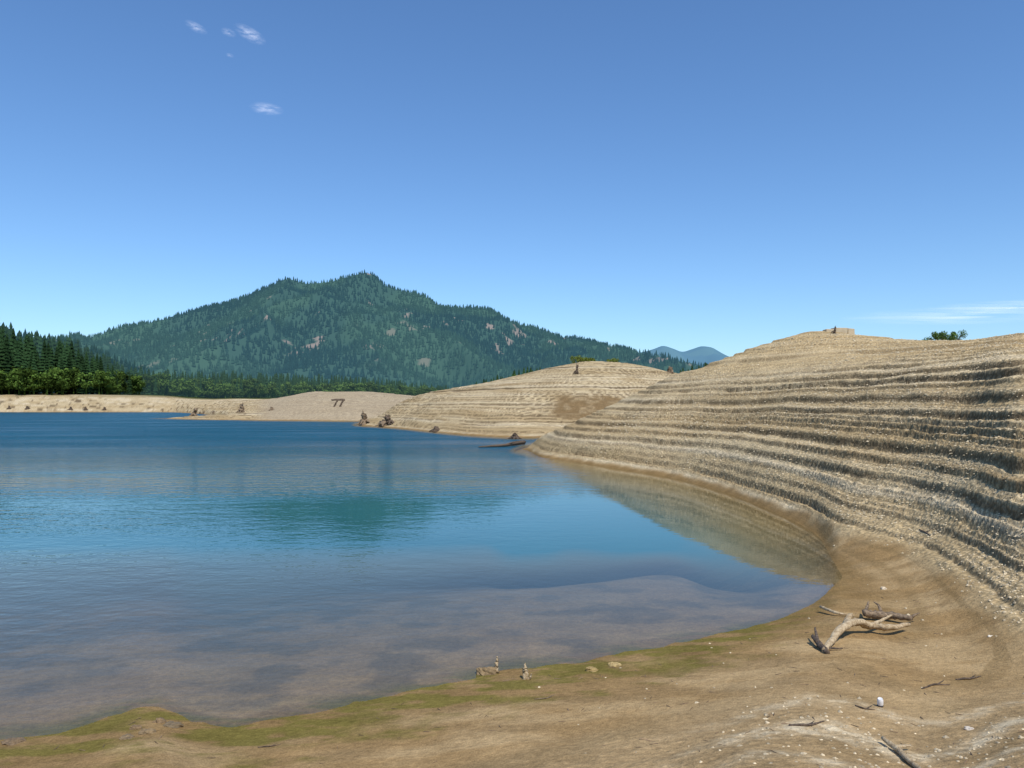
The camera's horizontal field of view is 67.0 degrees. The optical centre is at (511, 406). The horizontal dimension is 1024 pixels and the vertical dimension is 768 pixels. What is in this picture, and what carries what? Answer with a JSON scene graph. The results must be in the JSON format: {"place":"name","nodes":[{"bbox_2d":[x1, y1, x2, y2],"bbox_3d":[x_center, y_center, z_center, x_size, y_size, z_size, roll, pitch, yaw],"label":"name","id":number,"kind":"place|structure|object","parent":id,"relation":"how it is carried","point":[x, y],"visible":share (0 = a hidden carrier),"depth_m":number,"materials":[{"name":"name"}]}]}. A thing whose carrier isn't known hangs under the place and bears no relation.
{"place":"outdoors","nodes":[
{"label":"outdoors","id":0,"kind":"place"},
{"bbox_2d":[22,337,127,393],"bbox_3d":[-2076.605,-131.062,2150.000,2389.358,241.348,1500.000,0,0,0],"label":"forested hill","id":1,"kind":"structure","parent":0,"point":[98,358],"depth_m":2289.43,"materials":[{"name":"green plant"}]},
{"bbox_2d":[8,328,149,394],"bbox_3d":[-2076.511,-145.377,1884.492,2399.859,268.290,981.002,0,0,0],"label":"forested hill trees","id":2,"kind":"object","parent":1,"relation":"on","point":[99,351],"visible":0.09,"depth_m":2299.11,"materials":[{"name":"green plant"}]},
{"bbox_2d":[56,273,696,396],"bbox_3d":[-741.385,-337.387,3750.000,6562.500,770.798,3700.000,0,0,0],"label":"forested mountain","id":3,"kind":"structure","parent":0,"point":[203,363],"depth_m":2975.81,"materials":[{"name":"green plant"}]},
{"bbox_2d":[39,269,704,395],"bbox_3d":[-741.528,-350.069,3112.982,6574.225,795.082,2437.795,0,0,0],"label":"forested mountain trees","id":4,"kind":"object","parent":3,"relation":"on","point":[316,355],"visible":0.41,"depth_m":3002.32,"materials":[{"name":"green plant"}]},
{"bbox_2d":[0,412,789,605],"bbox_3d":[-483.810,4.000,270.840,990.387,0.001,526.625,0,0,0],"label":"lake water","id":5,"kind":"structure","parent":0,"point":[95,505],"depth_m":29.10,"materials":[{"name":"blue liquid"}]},
{"bbox_2d":[478,440,525,446],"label":"driftwood log","id":6,"kind":"object","parent":5,"relation":"in","point":[520,442],"visible":0.98,"depth_m":77.03,"materials":[{"name":"brown wood"}]},
{"bbox_2d":[0,331,1023,767],"bbox_3d":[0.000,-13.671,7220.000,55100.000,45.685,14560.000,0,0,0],"label":"lakeshore terrain","id":7,"kind":"structure","parent":0,"point":[308,679],"depth_m":14.29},
{"bbox_2d":[1,737,25,745],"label":"rock","id":8,"kind":"object","parent":7,"relation":"on","point":[12,741],"visible":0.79,"depth_m":9.14,"materials":[{"name":"stone"}]},
{"bbox_2d":[0,327,146,394],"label":"treeline forest","id":9,"kind":"object","parent":7,"relation":"on","point":[25,370],"visible":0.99,"depth_m":624.51,"materials":[{"name":"green plant"}]},
{"bbox_2d":[119,733,133,739],"bbox_3d":[-4.532,3.909,9.113,0.162,0.075,0.148,0,0,0],"label":"rock","id":10,"kind":"object","parent":7,"relation":"on","point":[127,736],"visible":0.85,"depth_m":9.08,"materials":[{"name":"stone"}]},
{"bbox_2d":[129,724,141,729],"bbox_3d":[-4.587,3.943,9.452,0.142,0.092,0.115,0,0,0],"label":"rock","id":11,"kind":"object","parent":7,"relation":"on","point":[134,727],"visible":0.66,"depth_m":9.41,"materials":[{"name":"stone"}]},
{"bbox_2d":[138,728,155,734],"bbox_3d":[-4.353,3.904,9.250,0.204,0.103,0.168,0,0,0],"label":"rock","id":12,"kind":"object","parent":7,"relation":"on","point":[142,731],"visible":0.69,"depth_m":9.21,"materials":[{"name":"stone"}]},
{"bbox_2d":[152,717,166,722],"bbox_3d":[-4.396,3.939,9.650,0.181,0.110,0.123,0,0,0],"label":"rock","id":13,"kind":"object","parent":7,"relation":"on","point":[160,720],"visible":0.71,"depth_m":9.62,"materials":[{"name":"stone"}]},
{"bbox_2d":[163,721,183,727],"bbox_3d":[-4.193,3.950,9.537,0.222,0.099,0.205,0,0,37],"label":"rock","id":14,"kind":"object","parent":7,"relation":"on","point":[171,724],"visible":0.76,"depth_m":9.51,"materials":[{"name":"stone"}]},
{"bbox_2d":[189,408,197,415],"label":"tree stump","id":15,"kind":"object","parent":7,"relation":"on","point":[194,412],"visible":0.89,"depth_m":255.18,"materials":[{"name":"brown wood"}]},
{"bbox_2d":[0,322,456,398],"bbox_3d":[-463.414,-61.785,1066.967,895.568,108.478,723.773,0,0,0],"label":"lakeside forest","id":16,"kind":"object","parent":7,"relation":"on","point":[223,385],"visible":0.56,"depth_m":893.01,"materials":[{"name":"green plant"}]},
{"bbox_2d":[236,403,244,412],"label":"tree stump","id":17,"kind":"object","parent":7,"relation":"on","point":[241,409],"visible":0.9,"depth_m":241.50,"materials":[{"name":"brown wood"}]},
{"bbox_2d":[358,410,369,425],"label":"tree stump","id":18,"kind":"object","parent":7,"relation":"on","point":[364,420],"visible":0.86,"depth_m":159.59,"materials":[{"name":"brown wood"}]},
{"bbox_2d":[375,414,390,426],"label":"tree stump","id":19,"kind":"object","parent":7,"relation":"on","point":[381,423],"visible":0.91,"depth_m":147.69,"materials":[{"name":"brown wood"}]},
{"bbox_2d":[384,415,393,425],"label":"tree stump","id":20,"kind":"object","parent":7,"relation":"on","point":[389,421],"visible":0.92,"depth_m":147.22,"materials":[{"name":"brown wood"}]},
{"bbox_2d":[429,426,439,432],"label":"tree stump","id":21,"kind":"object","parent":7,"relation":"on","point":[435,429],"visible":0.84,"depth_m":118.61,"materials":[{"name":"brown wood"}]},
{"bbox_2d":[476,667,495,675],"bbox_3d":[-0.383,4.003,11.578,0.315,0.222,0.228,0,0,23],"label":"rock","id":22,"kind":"object","parent":7,"relation":"on","point":[483,671],"visible":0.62,"depth_m":11.52,"materials":[{"name":"stone"}]},
{"bbox_2d":[494,656,498,672],"bbox_3d":[-0.235,3.906,11.590,0.090,0.319,0.110,0,0,0],"label":"wooden stake","id":23,"kind":"object","parent":7,"relation":"in","point":[496,665],"visible":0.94,"depth_m":11.57,"materials":[{"name":"beige wood"}]},
{"bbox_2d":[507,433,521,438],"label":"tree stump","id":24,"kind":"object","parent":7,"relation":"on","point":[514,436],"visible":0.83,"depth_m":94.69,"materials":[{"name":"brown wood"}]},
{"bbox_2d":[522,663,531,679],"bbox_3d":[0.211,3.882,11.216,0.156,0.297,0.102,0,0,0],"label":"wooden stake","id":25,"kind":"object","parent":7,"relation":"in","point":[525,673],"visible":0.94,"depth_m":11.20,"materials":[{"name":"beige wood"}]},
{"bbox_2d":[54,554,1023,765],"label":"twig litter","id":26,"kind":"object","parent":7,"relation":"on","point":[707,701],"visible":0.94,"depth_m":9.07,"materials":[{"name":"wood"}]},
{"bbox_2d":[573,364,578,373],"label":"tree stump","id":27,"kind":"object","parent":7,"relation":"on","point":[576,371],"visible":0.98,"depth_m":153.56,"materials":[{"name":"brown wood"}]},
{"bbox_2d":[570,355,584,362],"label":"shrub","id":28,"kind":"object","parent":7,"relation":"on","point":[576,359],"visible":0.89,"depth_m":187.51,"materials":[{"name":"green plant"}]},
{"bbox_2d":[475,362,707,383],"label":"conifer grove","id":29,"kind":"object","parent":7,"relation":"on","point":[531,370],"visible":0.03,"depth_m":407.93,"materials":[{"name":"green plant"}]},
{"bbox_2d":[586,666,597,671],"bbox_3d":[1.200,3.952,11.551,0.200,0.115,0.203,0,0,0],"label":"rock","id":30,"kind":"object","parent":7,"relation":"on","point":[591,669],"visible":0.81,"depth_m":11.52,"materials":[{"name":"stone"}]},
{"bbox_2d":[606,358,619,361],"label":"shrub","id":31,"kind":"object","parent":7,"relation":"on","point":[612,360],"visible":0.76,"depth_m":189.56,"materials":[{"name":"green plant"}]},
{"bbox_2d":[608,662,621,666],"bbox_3d":[1.571,3.957,11.801,0.211,0.095,0.163,0,0,0],"label":"rock","id":32,"kind":"object","parent":7,"relation":"on","point":[613,664],"visible":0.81,"depth_m":11.78,"materials":[{"name":"stone"}]},
{"bbox_2d":[667,366,673,373],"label":"tree stump","id":33,"kind":"object","parent":7,"relation":"on","point":[669,369],"visible":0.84,"depth_m":174.03,"materials":[{"name":"brown wood"}]},
{"bbox_2d":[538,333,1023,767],"bbox_3d":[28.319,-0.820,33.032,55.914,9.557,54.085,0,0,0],"label":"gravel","id":34,"kind":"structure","parent":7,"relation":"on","point":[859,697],"depth_m":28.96,"materials":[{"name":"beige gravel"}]},
{"bbox_2d":[789,721,824,725],"bbox_3d":[3.057,3.265,7.946,0.450,0.050,0.104,0,0,-18],"label":"driftwood stick","id":35,"kind":"object","parent":7,"relation":"on","point":[809,724],"visible":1,"depth_m":7.90,"materials":[{"name":"brown wood"}]},
{"bbox_2d":[819,605,853,615],"bbox_3d":[5.964,3.801,14.347,0.238,0.087,0.739,0,0,-29],"label":"driftwood stick","id":36,"kind":"object","parent":7,"relation":"on","point":[830,610],"visible":0.9,"depth_m":14.24,"materials":[{"name":"beige wood"}]},
{"bbox_2d":[823,328,854,333],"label":"ruined foundation","id":37,"kind":"object","parent":7,"relation":"on","point":[848,330],"visible":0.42,"depth_m":60.10,"materials":[{"name":"concrete"}]},
{"bbox_2d":[855,705,874,709],"bbox_3d":[4.048,3.411,8.780,0.252,0.043,0.149,0,0,-15],"label":"driftwood stick","id":38,"kind":"object","parent":7,"relation":"on","point":[864,708],"visible":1,"depth_m":8.72,"materials":[{"name":"brown wood"}]},
{"bbox_2d":[822,613,910,652],"bbox_3d":[5.565,3.582,12.500,2.603,0.321,0.506,0,0,-37],"label":"driftwood branch","id":39,"kind":"object","parent":7,"relation":"on","point":[848,623],"visible":0.99,"depth_m":12.73,"materials":[{"name":"beige wood"}]},
{"bbox_2d":[811,627,842,653],"bbox_3d":[4.815,3.640,11.967,0.355,0.163,0.996,0,0,0],"label":"driftwood root","id":40,"kind":"object","parent":39,"relation":"attached to","point":[818,642],"visible":0.98,"depth_m":11.78,"materials":[{"name":"grey wood"}]},
{"bbox_2d":[877,697,882,707],"bbox_3d":[4.238,3.416,8.899,0.066,0.119,0.066,-15,17,-22],"label":"drinks can","id":41,"kind":"object","parent":7,"relation":"on","point":[879,701],"visible":0.98,"depth_m":8.87,"materials":[{"name":"paint"}]},
{"bbox_2d":[862,601,919,620],"bbox_3d":[6.708,3.694,13.764,0.889,0.250,0.489,0,0,44],"label":"driftwood log","id":42,"kind":"object","parent":7,"relation":"on","point":[875,614],"visible":0.98,"depth_m":13.80,"materials":[{"name":"brown wood"}]},
{"bbox_2d":[881,736,921,767],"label":"branch","id":43,"kind":"object","parent":7,"relation":"on","point":[898,749],"visible":1,"depth_m":7.16,"materials":[{"name":"beige wood"}]},
{"bbox_2d":[922,331,948,339],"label":"deciduous tree","id":44,"kind":"object","parent":7,"relation":"on","point":[936,336],"visible":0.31,"depth_m":103.05,"materials":[{"name":"green plant"}]},
{"bbox_2d":[921,680,949,688],"bbox_3d":[5.487,3.595,9.955,0.600,0.036,0.142,0,0,-36],"label":"driftwood stick","id":45,"kind":"object","parent":7,"relation":"on","point":[933,684],"visible":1,"depth_m":9.99,"materials":[{"name":"brown wood"}]},
{"bbox_2d":[939,329,966,340],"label":"deciduous tree","id":46,"kind":"object","parent":7,"relation":"on","point":[954,334],"visible":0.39,"depth_m":106.89,"materials":[{"name":"green plant"}]},
{"bbox_2d":[956,674,980,679],"bbox_3d":[6.129,3.635,10.352,0.454,0.048,0.104,0,0,-25],"label":"driftwood stick","id":47,"kind":"object","parent":7,"relation":"on","point":[966,678],"visible":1,"depth_m":10.29,"materials":[{"name":"brown wood"}]},
{"bbox_2d":[964,726,973,729],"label":"rock","id":48,"kind":"object","parent":7,"relation":"on","point":[967,728],"visible":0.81,"depth_m":7.96,"materials":[{"name":"stone"}]},
{"bbox_2d":[0,0,1023,356],"label":"sky","id":49,"kind":"structure","parent":0,"point":[730,177],"materials":[{"name":"blue"}]},
{"bbox_2d":[641,346,728,366],"bbox_3d":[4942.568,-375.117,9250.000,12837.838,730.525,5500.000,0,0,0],"label":"distant mountains","id":50,"kind":"structure","parent":0,"point":[703,354],"depth_m":9131.49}
]}

